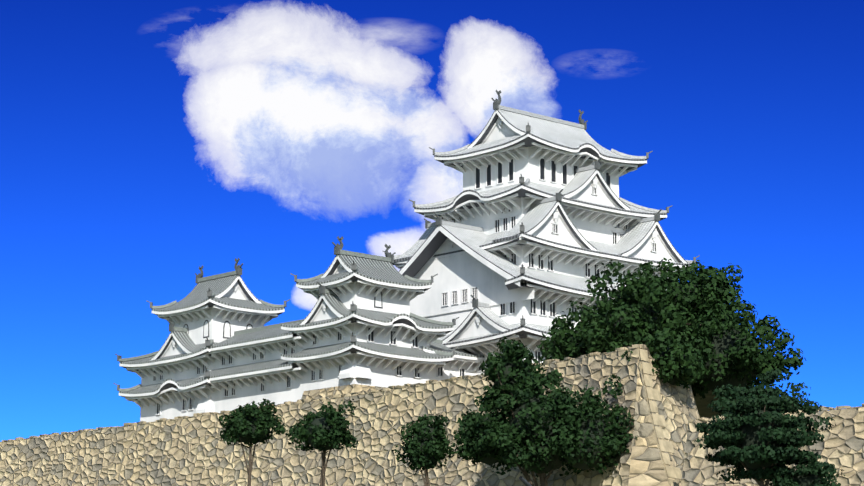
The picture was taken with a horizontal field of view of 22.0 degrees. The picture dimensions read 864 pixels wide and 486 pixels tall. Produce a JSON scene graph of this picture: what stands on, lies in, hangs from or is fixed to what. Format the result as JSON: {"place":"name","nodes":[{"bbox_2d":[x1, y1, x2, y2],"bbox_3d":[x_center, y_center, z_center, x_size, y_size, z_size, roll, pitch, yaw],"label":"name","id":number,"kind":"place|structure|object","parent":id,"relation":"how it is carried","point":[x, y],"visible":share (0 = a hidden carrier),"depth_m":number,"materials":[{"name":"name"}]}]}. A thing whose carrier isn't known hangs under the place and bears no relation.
{"place":"outdoors","nodes":[
{"label":"outdoors","id":0,"kind":"place"},
{"bbox_2d":[218,398,286,485],"bbox_3d":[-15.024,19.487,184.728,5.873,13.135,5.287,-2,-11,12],"label":"small tree","id":1,"kind":"object","parent":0,"point":[246,424],"visible":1,"depth_m":184.49,"materials":[{"name":"green plant"}]},
{"bbox_2d":[285,399,358,485],"bbox_3d":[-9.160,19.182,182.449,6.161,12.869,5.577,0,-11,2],"label":"small tree","id":2,"kind":"object","parent":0,"point":[322,432],"visible":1,"depth_m":182.50,"materials":[{"name":"green plant"}]},
{"bbox_2d":[0,344,802,485],"bbox_3d":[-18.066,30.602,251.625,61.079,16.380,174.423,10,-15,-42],"label":"stone wall","id":3,"kind":"structure","parent":0,"point":[194,450],"depth_m":205.28,"materials":[{"name":"beige stone"}]},
{"bbox_2d":[113,258,289,421],"bbox_3d":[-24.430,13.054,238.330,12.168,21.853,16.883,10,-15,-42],"label":"castle tower","id":4,"kind":"structure","parent":3,"relation":"on","point":[207,312],"depth_m":234.80,"materials":[{"name":"paint"}]},
{"bbox_2d":[301,384,385,400],"bbox_3d":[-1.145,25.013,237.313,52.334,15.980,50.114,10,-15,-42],"label":"keep stone bases","id":5,"kind":"object","parent":3,"relation":"on","point":[309,395],"visible":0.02,"depth_m":215.73,"materials":[{"name":"beige stone"}]},
{"bbox_2d":[199,319,304,414],"bbox_3d":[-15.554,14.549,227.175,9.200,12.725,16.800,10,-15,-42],"label":"castle corridor","id":6,"kind":"object","parent":5,"relation":"on","point":[249,366],"visible":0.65,"depth_m":225.20,"materials":[{"name":"paint"}]},
{"bbox_2d":[281,236,484,390],"bbox_3d":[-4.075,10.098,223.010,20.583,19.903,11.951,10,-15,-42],"label":"castle tower","id":7,"kind":"structure","parent":3,"relation":"on","point":[360,324],"depth_m":217.76,"materials":[{"name":"paint"}]},
{"bbox_2d":[383,90,699,374],"bbox_3d":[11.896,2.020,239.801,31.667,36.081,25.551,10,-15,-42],"label":"castle keep","id":8,"kind":"structure","parent":3,"relation":"on","point":[531,229],"depth_m":232.54,"materials":[{"name":"paint"}]},
{"bbox_2d":[536,257,805,398],"bbox_3d":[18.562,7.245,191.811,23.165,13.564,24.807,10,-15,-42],"label":"tree","id":9,"kind":"object","parent":3,"relation":"on","point":[686,331],"visible":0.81,"depth_m":190.09,"materials":[{"name":"green plant"}]},
{"bbox_2d":[392,414,458,485],"bbox_3d":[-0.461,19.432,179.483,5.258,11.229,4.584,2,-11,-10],"label":"small tree","id":10,"kind":"object","parent":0,"point":[426,447],"visible":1,"depth_m":179.32,"materials":[{"name":"green plant"}]},
{"bbox_2d":[0,0,863,441],"label":"sky","id":11,"kind":"structure","parent":0,"point":[145,144],"materials":[{"name":"blue"}]},
{"bbox_2d":[693,368,844,485],"bbox_3d":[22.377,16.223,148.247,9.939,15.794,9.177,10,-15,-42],"label":"pine tree","id":12,"kind":"object","parent":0,"point":[760,438],"visible":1,"depth_m":147.49,"materials":[{"name":"green plant"}]},
{"bbox_2d":[681,403,863,485],"bbox_3d":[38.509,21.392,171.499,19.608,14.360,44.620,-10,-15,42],"label":"stone wall","id":13,"kind":"structure","parent":0,"point":[840,446],"depth_m":157.67,"materials":[{"name":"beige stone"}]},
{"label":"ground","id":14,"kind":"structure","parent":0,"visible":0},
{"bbox_2d":[519,476,531,485],"bbox_3d":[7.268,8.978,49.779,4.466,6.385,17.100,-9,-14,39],"label":"trunk","id":15,"kind":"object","parent":14,"relation":"on","point":[524,481],"depth_m":44.03,"materials":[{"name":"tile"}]},
{"bbox_2d":[453,336,636,485],"bbox_3d":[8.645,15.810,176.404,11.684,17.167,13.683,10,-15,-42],"label":"evergreen tree","id":16,"kind":"object","parent":14,"relation":"on","point":[540,434],"visible":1,"depth_m":174.71,"materials":[{"name":"green plant"}]}
]}

